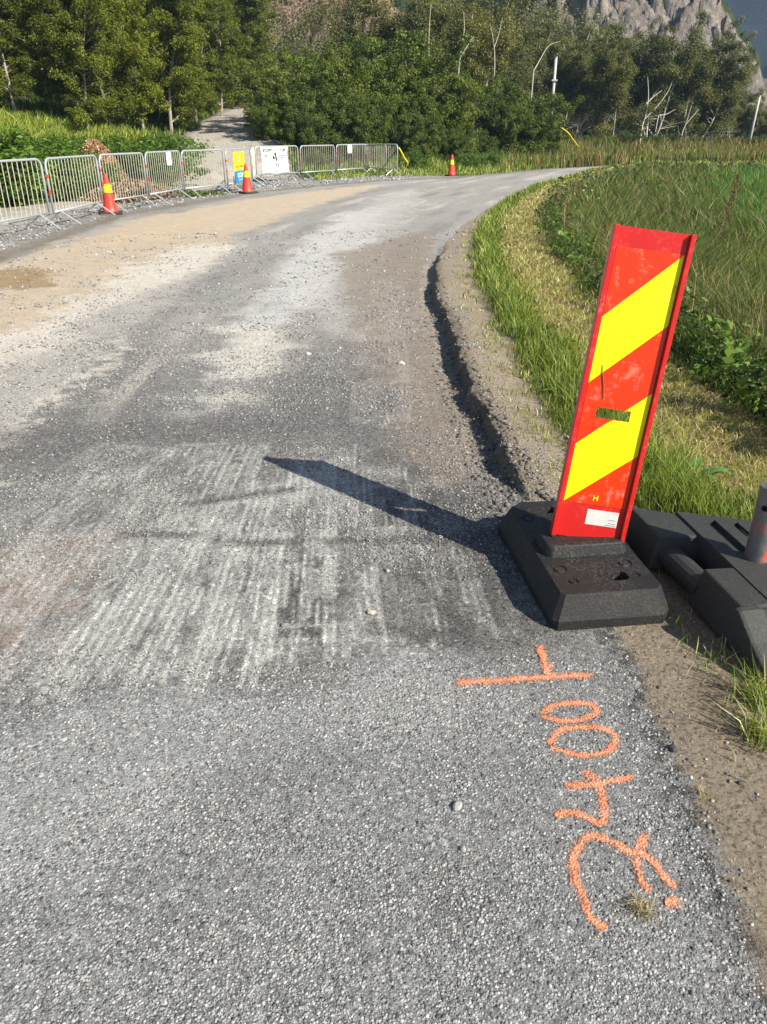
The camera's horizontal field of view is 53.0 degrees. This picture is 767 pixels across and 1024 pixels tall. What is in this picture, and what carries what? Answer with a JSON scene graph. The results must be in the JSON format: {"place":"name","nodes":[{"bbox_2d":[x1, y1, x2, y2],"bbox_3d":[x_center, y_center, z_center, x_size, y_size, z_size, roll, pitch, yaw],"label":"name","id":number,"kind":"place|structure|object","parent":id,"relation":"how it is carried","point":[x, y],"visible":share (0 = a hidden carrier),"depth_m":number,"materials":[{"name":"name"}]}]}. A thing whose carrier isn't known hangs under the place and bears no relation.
{"place":"outdoors","nodes":[
{"label":"outdoors","id":0,"kind":"place"},
{"bbox_2d":[0,106,292,239],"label":"gravel path","id":1,"kind":"structure","parent":0,"point":[227,130],"depth_m":28.48,"materials":[{"name":"grey gravel"}]},
{"bbox_2d":[0,153,47,204],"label":"shrub","id":2,"kind":"object","parent":1,"relation":"on","point":[15,195],"visible":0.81,"depth_m":17.09,"materials":[{"name":"green plant"}]},
{"bbox_2d":[0,125,60,207],"bbox_3d":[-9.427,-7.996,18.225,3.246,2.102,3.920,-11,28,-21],"label":"shrub","id":3,"kind":"object","parent":1,"relation":"on","point":[17,137],"visible":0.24,"depth_m":17.54,"materials":[{"name":"green plant"}]},
{"bbox_2d":[0,141,105,202],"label":"shrub","id":4,"kind":"object","parent":1,"relation":"on","point":[66,181],"visible":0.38,"depth_m":18.75,"materials":[{"name":"green plant"}]},
{"bbox_2d":[26,142,117,198],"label":"shrub","id":5,"kind":"object","parent":1,"relation":"on","point":[108,170],"visible":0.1,"depth_m":19.72,"materials":[{"name":"green plant"}]},
{"bbox_2d":[0,173,412,248],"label":"crushed stone","id":6,"kind":"object","parent":1,"relation":"on","point":[217,195],"visible":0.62,"depth_m":19.36,"materials":[{"name":"grey gravel"}]},
{"bbox_2d":[193,0,251,115],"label":"alder tree","id":7,"kind":"object","parent":1,"relation":"on","point":[212,15],"visible":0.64,"depth_m":37.14,"materials":[{"name":"green plant"}]},
{"bbox_2d":[216,0,278,108],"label":"alder tree","id":8,"kind":"object","parent":1,"relation":"on","point":[252,10],"visible":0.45,"depth_m":47.62,"materials":[{"name":"green plant"}]},
{"bbox_2d":[242,100,287,139],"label":"willow bush","id":9,"kind":"object","parent":1,"relation":"on","point":[267,131],"visible":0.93,"depth_m":31.91,"materials":[{"name":"green plant"}]},
{"bbox_2d":[0,164,766,1023],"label":"road","id":10,"kind":"structure","parent":0,"point":[208,620],"depth_m":2.56,"materials":[{"name":"grey asphalt"}]},
{"bbox_2d":[0,230,561,601],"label":"loose grit","id":11,"kind":"object","parent":10,"relation":"on","point":[189,403],"visible":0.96,"depth_m":4.77,"materials":[{"name":"gravel"}]},
{"bbox_2d":[0,647,766,1023],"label":"asphalt aggregate","id":12,"kind":"object","parent":10,"relation":"on","point":[446,983],"visible":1,"depth_m":1.70,"materials":[{"name":"grey asphalt"}]},
{"bbox_2d":[13,524,758,995],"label":"stray chippings","id":13,"kind":"object","parent":10,"relation":"on","point":[715,832],"visible":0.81,"depth_m":1.87,"materials":[{"name":"stone"}]},
{"bbox_2d":[424,275,556,518],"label":"crumbled asphalt","id":14,"kind":"structure","parent":10,"relation":"on","point":[496,502],"depth_m":4.14,"materials":[{"name":"grey asphalt"}]},
{"bbox_2d":[454,645,595,687],"bbox_3d":[0.429,0.478,2.416,0.460,0.004,0.203,-2,26,-5],"label":"sprayed station mark","id":15,"kind":"object","parent":10,"relation":"on","point":[543,656],"visible":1,"depth_m":2.36,"materials":[{"name":"orange paint"}]},
{"bbox_2d":[498,500,668,630],"bbox_3d":[0.727,0.143,2.921,0.420,0.163,0.790,-3,26,-6],"label":"rubber foot","id":16,"kind":"object","parent":10,"relation":"on","point":[576,582],"visible":0.79,"depth_m":2.71},
{"bbox_2d":[550,224,696,541],"bbox_3d":[0.822,-0.415,2.690,0.268,1.085,0.041,8,17,1],"label":"marker board","id":17,"kind":"object","parent":16,"relation":"on","point":[643,283],"visible":0.97,"depth_m":2.67,"materials":[{"name":"red plastic"}]},
{"bbox_2d":[540,700,682,931],"bbox_3d":[0.536,0.715,1.938,0.263,0.002,0.755,0,26,0],"label":"sprayed number","id":18,"kind":"object","parent":10,"relation":"on","point":[600,784],"visible":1,"depth_m":1.88,"materials":[{"name":"orange paint"}]},
{"bbox_2d":[614,881,666,932],"bbox_3d":[0.549,0.845,1.653,0.126,0.036,0.121,10,28,20],"label":"hay wisp","id":19,"kind":"object","parent":10,"relation":"on","point":[643,905],"visible":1,"depth_m":1.65,"materials":[{"name":"beige plant"}]},
{"bbox_2d":[0,162,766,256],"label":"gravel margin","id":20,"kind":"object","parent":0,"point":[29,241],"visible":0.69,"depth_m":17.73,"materials":[{"name":"grey gravel"}]},
{"bbox_2d":[0,158,60,229],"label":"crowd barrier","id":21,"kind":"object","parent":20,"relation":"on","point":[45,191],"visible":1,"depth_m":12.87,"materials":[{"name":"silver metal"}]},
{"bbox_2d":[44,154,115,224],"bbox_3d":[-5.795,-6.121,14.553,0.737,1.122,2.430,1,26,2],"label":"crowd barrier","id":22,"kind":"object","parent":20,"relation":"on","point":[57,212],"visible":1,"depth_m":14.35,"materials":[{"name":"silver metal"}]},
{"bbox_2d":[98,174,122,214],"bbox_3d":[-5.663,-6.540,15.814,0.479,0.753,0.479,-8,27,-15],"label":"traffic cone","id":23,"kind":"object","parent":20,"relation":"on","point":[109,203],"visible":0.95,"depth_m":15.78,"materials":[{"name":"plastic"}]},
{"bbox_2d":[98,152,157,212],"bbox_3d":[-5.529,-7.073,16.478,0.737,1.122,1.854,5,27,11],"label":"crowd barrier","id":24,"kind":"object","parent":20,"relation":"on","point":[140,196],"visible":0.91,"depth_m":16.46,"materials":[{"name":"silver metal"}]},
{"bbox_2d":[141,150,192,204],"bbox_3d":[-5.187,-7.981,18.317,0.737,1.122,2.138,3,26,7],"label":"crowd barrier","id":25,"kind":"object","parent":20,"relation":"on","point":[151,194],"visible":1,"depth_m":18.13,"materials":[{"name":"silver metal"}]},
{"bbox_2d":[180,149,231,197],"bbox_3d":[-4.664,-8.848,20.090,0.737,1.122,1.909,10,28,20],"label":"crowd barrier","id":26,"kind":"object","parent":20,"relation":"on","point":[201,150],"visible":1,"depth_m":19.97,"materials":[{"name":"silver metal"}]},
{"bbox_2d":[221,147,260,191],"bbox_3d":[-4.129,-9.852,22.135,0.737,1.122,2.649,3,26,5],"label":"crowd barrier","id":27,"kind":"object","parent":20,"relation":"on","point":[227,170],"visible":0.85,"depth_m":21.52,"materials":[{"name":"silver metal"}]},
{"bbox_2d":[233,152,243,182],"bbox_3d":[-4.105,-9.840,21.951,0.010,0.780,1.060,3,26,5],"label":"warning sign","id":28,"kind":"object","parent":27,"relation":"attached to","point":[238,157],"visible":0.95,"depth_m":21.88,"materials":[{"name":"yellow plastic"}]},
{"bbox_2d":[255,145,299,181],"bbox_3d":[-3.668,-12.099,26.709,0.737,1.122,2.074,20,32,34],"label":"crowd barrier","id":29,"kind":"object","parent":20,"relation":"on","point":[288,160],"visible":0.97,"depth_m":26.86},
{"bbox_2d":[260,147,289,173],"bbox_3d":[-3.725,-12.117,26.525,0.054,0.847,1.330,20,32,34],"label":"banner","id":30,"kind":"object","parent":29,"relation":"attached to","point":[274,160],"visible":1,"depth_m":26.50,"materials":[{"name":"white plastic"}]},
{"bbox_2d":[17,93,766,505],"bbox_3d":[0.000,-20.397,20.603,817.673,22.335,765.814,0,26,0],"label":"ground","id":31,"kind":"structure","parent":0,"point":[737,135],"depth_m":32.27,"materials":[{"name":"soil"}]},
{"bbox_2d":[0,0,39,112],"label":"alder tree","id":32,"kind":"object","parent":31,"relation":"on","point":[7,71],"visible":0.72,"depth_m":28.72,"materials":[{"name":"green plant"}]},
{"bbox_2d":[0,0,75,116],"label":"alder tree","id":33,"kind":"object","parent":31,"relation":"on","point":[38,44],"visible":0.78,"depth_m":28.49,"materials":[{"name":"green plant"}]},
{"bbox_2d":[0,129,78,189],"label":"shrub","id":34,"kind":"object","parent":31,"relation":"on","point":[48,141],"visible":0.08,"depth_m":18.47,"materials":[{"name":"green plant"}]},
{"bbox_2d":[0,105,154,141],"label":"lime grass","id":35,"kind":"structure","parent":31,"relation":"on","point":[87,134],"depth_m":28.70,"materials":[{"name":"green plant"}]},
{"bbox_2d":[37,0,129,128],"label":"alder tree","id":36,"kind":"object","parent":31,"relation":"on","point":[86,112],"visible":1,"depth_m":28.00,"materials":[{"name":"green plant"}]},
{"bbox_2d":[45,0,139,127],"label":"alder tree","id":37,"kind":"object","parent":31,"relation":"on","point":[123,111],"visible":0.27,"depth_m":30.12,"materials":[{"name":"green plant"}]},
{"bbox_2d":[74,138,127,178],"bbox_3d":[-8.318,-10.066,22.359,2.006,1.422,1.704,0,26,0],"label":"woodchip heap","id":38,"kind":"object","parent":31,"relation":"on","point":[94,144],"visible":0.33,"depth_m":21.96,"materials":[{"name":"wood"}]},
{"bbox_2d":[80,178,179,203],"bbox_3d":[-6.600,-8.518,20.322,2.519,0.560,3.876,0,26,0],"label":"rubble pile","id":39,"kind":"object","parent":31,"relation":"on","point":[165,195],"visible":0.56,"depth_m":19.46,"materials":[{"name":"stone"}]},
{"bbox_2d":[95,0,172,132],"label":"alder tree","id":40,"kind":"object","parent":31,"relation":"on","point":[136,53],"visible":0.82,"depth_m":30.12,"materials":[{"name":"green plant"}]},
{"bbox_2d":[100,139,185,183],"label":"shrub","id":41,"kind":"object","parent":31,"relation":"on","point":[153,176],"visible":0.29,"depth_m":22.55,"materials":[{"name":"green plant"}]},
{"bbox_2d":[104,135,209,185],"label":"shrub","id":42,"kind":"object","parent":31,"relation":"on","point":[127,145],"visible":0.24,"depth_m":23.53,"materials":[{"name":"green plant"}]},
{"bbox_2d":[112,133,212,176],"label":"shrub","id":43,"kind":"object","parent":31,"relation":"on","point":[182,144],"visible":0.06,"depth_m":25.38,"materials":[{"name":"green plant"}]},
{"bbox_2d":[130,131,213,173],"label":"shrub","id":44,"kind":"object","parent":31,"relation":"on","point":[190,141],"visible":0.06,"depth_m":27.16,"materials":[{"name":"green plant"}]},
{"bbox_2d":[131,0,213,135],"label":"alder tree","id":45,"kind":"object","parent":31,"relation":"on","point":[182,51],"visible":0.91,"depth_m":31.10,"materials":[{"name":"green plant"}]},
{"bbox_2d":[157,86,203,128],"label":"willow bush","id":46,"kind":"object","parent":31,"relation":"on","point":[189,117],"visible":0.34,"depth_m":33.32,"materials":[{"name":"green plant"}]},
{"bbox_2d":[144,0,221,125],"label":"alder tree","id":47,"kind":"object","parent":31,"relation":"on","point":[203,81],"visible":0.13,"depth_m":33.37,"materials":[{"name":"green plant"}]},
{"bbox_2d":[0,96,411,197],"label":"bank grass","id":48,"kind":"structure","parent":31,"relation":"on","point":[25,105],"depth_m":30.80,"materials":[{"name":"green plant"}]},
{"bbox_2d":[210,50,342,139],"bbox_3d":[-4.263,-17.780,33.138,4.961,3.635,5.351,12,29,23],"label":"willow bush","id":49,"kind":"object","parent":31,"relation":"on","point":[283,77],"visible":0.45,"depth_m":32.17,"materials":[{"name":"green plant"}]},
{"bbox_2d":[274,90,324,161],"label":"willow bush","id":50,"kind":"object","parent":31,"relation":"on","point":[295,132],"visible":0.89,"depth_m":31.20,"materials":[{"name":"green plant"}]},
{"bbox_2d":[247,46,385,136],"bbox_3d":[-3.001,-19.110,35.447,5.517,4.294,5.672,22,34,37],"label":"willow bush","id":51,"kind":"object","parent":31,"relation":"on","point":[283,52],"visible":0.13,"depth_m":34.52,"materials":[{"name":"green plant"}]},
{"bbox_2d":[51,0,605,133],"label":"distant wood","id":52,"kind":"object","parent":31,"relation":"on","point":[515,11],"visible":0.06,"depth_m":91.78,"materials":[{"name":"green plant"}]},
{"bbox_2d":[297,81,376,166],"bbox_3d":[-2.375,-16.484,32.997,3.776,3.392,2.643,-14,30,-27],"label":"willow bush","id":53,"kind":"object","parent":31,"relation":"on","point":[331,121],"visible":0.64,"depth_m":32.64,"materials":[{"name":"green plant"}]},
{"bbox_2d":[276,35,404,136],"bbox_3d":[-1.580,-20.227,36.830,6.830,4.643,5.548,-3,26,-5],"label":"willow bush","id":54,"kind":"object","parent":31,"relation":"on","point":[374,48],"visible":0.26,"depth_m":35.49,"materials":[{"name":"green plant"}]},
{"bbox_2d":[316,89,401,162],"bbox_3d":[-0.892,-16.917,34.005,3.967,3.172,3.222,-7,27,-13],"label":"willow bush","id":55,"kind":"object","parent":31,"relation":"on","point":[365,136],"visible":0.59,"depth_m":33.57,"materials":[{"name":"green plant"}]},
{"bbox_2d":[297,28,472,138],"bbox_3d":[0.119,-20.691,37.777,7.816,5.313,6.348,18,31,32],"label":"willow bush","id":56,"kind":"object","parent":31,"relation":"on","point":[412,50],"visible":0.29,"depth_m":36.51,"materials":[{"name":"green plant"}]},
{"bbox_2d":[324,0,458,72],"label":"birch tree","id":57,"kind":"object","parent":31,"relation":"on","point":[341,32],"visible":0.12,"depth_m":47.16,"materials":[{"name":"green plant"}]},
{"bbox_2d":[346,0,450,65],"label":"birch tree","id":58,"kind":"object","parent":31,"relation":"on","point":[370,7],"visible":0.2,"depth_m":46.03,"materials":[{"name":"green plant"}]},
{"bbox_2d":[362,101,443,158],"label":"willow bush","id":59,"kind":"object","parent":31,"relation":"on","point":[403,136],"visible":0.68,"depth_m":34.55,"materials":[{"name":"green plant"}]},
{"bbox_2d":[378,0,448,91],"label":"birch tree","id":60,"kind":"object","parent":31,"relation":"on","point":[420,21],"visible":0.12,"depth_m":45.01,"materials":[{"name":"green plant"}]},
{"bbox_2d":[393,148,433,170],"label":"shrub","id":61,"kind":"object","parent":31,"relation":"on","point":[415,162],"visible":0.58,"depth_m":32.61,"materials":[{"name":"green plant"}]},
{"bbox_2d":[411,116,448,161],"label":"willow bush","id":62,"kind":"object","parent":31,"relation":"on","point":[431,148],"visible":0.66,"depth_m":35.10,"materials":[{"name":"green plant"}]},
{"bbox_2d":[382,52,486,143],"bbox_3d":[1.926,-20.208,38.088,6.400,4.887,4.480,6,27,11],"label":"willow bush","id":63,"kind":"object","parent":31,"relation":"on","point":[439,100],"visible":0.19,"depth_m":37.27,"materials":[{"name":"green plant"}]},
{"bbox_2d":[382,74,501,159],"bbox_3d":[2.778,-19.086,37.409,5.786,3.933,4.700,3,26,5],"label":"willow bush","id":64,"kind":"object","parent":31,"relation":"on","point":[423,103],"visible":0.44,"depth_m":36.38,"materials":[{"name":"green plant"}]},
{"bbox_2d":[398,0,488,84],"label":"birch tree","id":65,"kind":"object","parent":31,"relation":"on","point":[460,12],"visible":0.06,"depth_m":48.26,"materials":[{"name":"green plant"}]},
{"bbox_2d":[423,124,477,162],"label":"willow bush","id":66,"kind":"object","parent":31,"relation":"on","point":[457,141],"visible":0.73,"depth_m":35.79,"materials":[{"name":"green plant"}]},
{"bbox_2d":[401,0,523,127],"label":"birch tree","id":67,"kind":"object","parent":31,"relation":"on","point":[505,40],"visible":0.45,"depth_m":45.73,"materials":[{"name":"green plant"}]},
{"bbox_2d":[453,148,496,167],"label":"shrub","id":68,"kind":"object","parent":31,"relation":"on","point":[471,161],"visible":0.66,"depth_m":34.02,"materials":[{"name":"green plant"}]},
{"bbox_2d":[438,18,537,105],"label":"birch tree","id":69,"kind":"object","parent":31,"relation":"on","point":[521,66],"visible":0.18,"depth_m":50.56,"materials":[{"name":"green plant"}]},
{"bbox_2d":[469,96,531,151],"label":"willow bush","id":70,"kind":"object","parent":31,"relation":"on","point":[485,123],"visible":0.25,"depth_m":41.79,"materials":[{"name":"green plant"}]},
{"bbox_2d":[472,10,550,120],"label":"birch tree","id":71,"kind":"object","parent":31,"relation":"on","point":[533,49],"visible":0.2,"depth_m":52.90,"materials":[{"name":"green plant"}]},
{"bbox_2d":[476,73,550,158],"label":"willow bush","id":72,"kind":"object","parent":31,"relation":"on","point":[508,130],"visible":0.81,"depth_m":41.33,"materials":[{"name":"green plant"}]},
{"bbox_2d":[494,91,584,155],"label":"willow bush","id":73,"kind":"object","parent":31,"relation":"on","point":[552,139],"visible":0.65,"depth_m":42.37,"materials":[{"name":"green plant"}]},
{"bbox_2d":[314,144,766,180],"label":"verge grass","id":74,"kind":"structure","parent":31,"relation":"on","point":[437,168],"depth_m":33.31,"materials":[{"name":"green plant"}]},
{"bbox_2d":[512,25,596,128],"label":"birch tree","id":75,"kind":"object","parent":31,"relation":"on","point":[541,80],"visible":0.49,"depth_m":54.97,"materials":[{"name":"green plant"}]},
{"bbox_2d":[526,20,609,136],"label":"birch tree","id":76,"kind":"object","parent":31,"relation":"on","point":[549,25],"visible":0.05,"depth_m":64.07,"materials":[{"name":"green plant"}]},
{"bbox_2d":[548,37,620,137],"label":"birch tree","id":77,"kind":"object","parent":31,"relation":"on","point":[577,62],"visible":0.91,"depth_m":53.59,"materials":[{"name":"green plant"}]},
{"bbox_2d":[571,28,629,136],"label":"birch tree","id":78,"kind":"object","parent":31,"relation":"on","point":[597,46],"visible":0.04,"depth_m":56.27,"materials":[{"name":"green plant"}]},
{"bbox_2d":[464,161,766,535],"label":"verge grass","id":79,"kind":"structure","parent":31,"relation":"on","point":[514,312],"depth_m":5.02,"materials":[{"name":"green plant"}]},
{"bbox_2d":[569,15,663,133],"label":"birch tree","id":80,"kind":"object","parent":31,"relation":"on","point":[645,44],"visible":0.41,"depth_m":55.50,"materials":[{"name":"green plant"}]},
{"bbox_2d":[470,133,766,168],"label":"rust coloured grass","id":81,"kind":"structure","parent":31,"relation":"on","point":[594,145],"depth_m":44.69,"materials":[{"name":"green plant"}]},
{"bbox_2d":[583,26,701,137],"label":"birch tree","id":82,"kind":"object","parent":31,"relation":"on","point":[615,99],"visible":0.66,"depth_m":53.65,"materials":[{"name":"green plant"}]},
{"bbox_2d":[528,158,766,425],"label":"tall meadow grass","id":83,"kind":"structure","parent":31,"relation":"on","point":[756,275],"depth_m":12.74,"materials":[{"name":"green plant"}]},
{"bbox_2d":[535,154,766,429],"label":"broad leaved weeds","id":84,"kind":"object","parent":31,"relation":"on","point":[703,353],"visible":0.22,"depth_m":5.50,"materials":[{"name":"green plant"}]},
{"bbox_2d":[608,10,710,139],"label":"birch tree","id":85,"kind":"object","parent":31,"relation":"on","point":[663,47],"visible":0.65,"depth_m":54.80,"materials":[{"name":"green plant"}]},
{"bbox_2d":[593,21,737,137],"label":"birch tree","id":86,"kind":"object","parent":31,"relation":"on","point":[714,51],"visible":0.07,"depth_m":63.03,"materials":[{"name":"green plant"}]},
{"bbox_2d":[640,16,746,138],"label":"birch tree","id":87,"kind":"object","parent":31,"relation":"on","point":[729,62],"visible":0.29,"depth_m":57.31,"materials":[{"name":"green plant"}]},
{"bbox_2d":[659,456,733,481],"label":"dock plant","id":88,"kind":"object","parent":31,"relation":"on","point":[711,468],"visible":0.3,"depth_m":3.62,"materials":[{"name":"green plant"}]},
{"bbox_2d":[665,31,758,137],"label":"birch tree","id":89,"kind":"object","parent":31,"relation":"on","point":[705,71],"visible":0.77,"depth_m":56.65,"materials":[{"name":"green plant"}]},
{"bbox_2d":[662,163,766,258],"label":"field grass","id":90,"kind":"structure","parent":31,"relation":"on","point":[759,181],"depth_m":21.56,"materials":[{"name":"green plant"}]},
{"bbox_2d":[695,64,743,140],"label":"birch tree","id":91,"kind":"object","parent":31,"relation":"on","point":[708,98],"visible":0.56,"depth_m":57.15,"materials":[{"name":"green plant"}]},
{"bbox_2d":[715,87,765,136],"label":"birch tree","id":92,"kind":"object","parent":31,"relation":"on","point":[746,98],"visible":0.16,"depth_m":70.87,"materials":[{"name":"green plant"}]},
{"bbox_2d":[731,96,765,136],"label":"birch tree","id":93,"kind":"object","parent":31,"relation":"on","point":[745,124],"visible":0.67,"depth_m":60.23,"materials":[{"name":"green plant"}]},
{"bbox_2d":[87,0,766,110],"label":"hillside","id":94,"kind":"structure","parent":0,"point":[637,15],"depth_m":90.57,"materials":[{"name":"grey stone"}]},
{"bbox_2d":[434,186,766,941],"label":"dirt shoulder","id":95,"kind":"object","parent":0,"point":[700,738],"visible":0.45,"depth_m":2.42},
{"bbox_2d":[445,205,766,781],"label":"verge fringe","id":96,"kind":"object","parent":95,"relation":"on","point":[548,430],"visible":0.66,"depth_m":4.37,"materials":[{"name":"green plant"}]},
{"bbox_2d":[489,352,766,955],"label":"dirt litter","id":97,"kind":"object","parent":95,"relation":"on","point":[683,701],"visible":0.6,"depth_m":2.17,"materials":[{"name":"brown soil"}]},
{"bbox_2d":[625,508,766,684],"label":"barrier foot","id":98,"kind":"object","parent":95,"relation":"on","point":[711,569],"visible":0.83,"depth_m":2.71},
{"bbox_2d":[744,481,766,563],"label":"steel pipe","id":99,"kind":"object","parent":98,"relation":"on","point":[756,549],"visible":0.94,"depth_m":2.62,"materials":[{"name":"metal"}]},
{"bbox_2d":[711,673,766,751],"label":"grass tuft","id":100,"kind":"object","parent":95,"relation":"on","point":[763,728],"visible":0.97,"depth_m":2.12,"materials":[{"name":"green plant"}]},
{"bbox_2d":[718,646,766,713],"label":"grass tuft","id":101,"kind":"object","parent":95,"relation":"on","point":[754,694],"visible":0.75,"depth_m":2.25,"materials":[{"name":"green plant"}]},
{"bbox_2d":[491,164,766,511],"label":"mown grass","id":102,"kind":"structure","parent":0,"point":[564,279],"depth_m":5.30,"materials":[{"name":"green plant"}]},
{"bbox_2d":[722,0,766,78],"bbox_3d":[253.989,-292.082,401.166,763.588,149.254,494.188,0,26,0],"label":"sky","id":103,"kind":"structure","parent":0,"point":[754,12],"depth_m":413.25,"materials":[{"name":"blue"}]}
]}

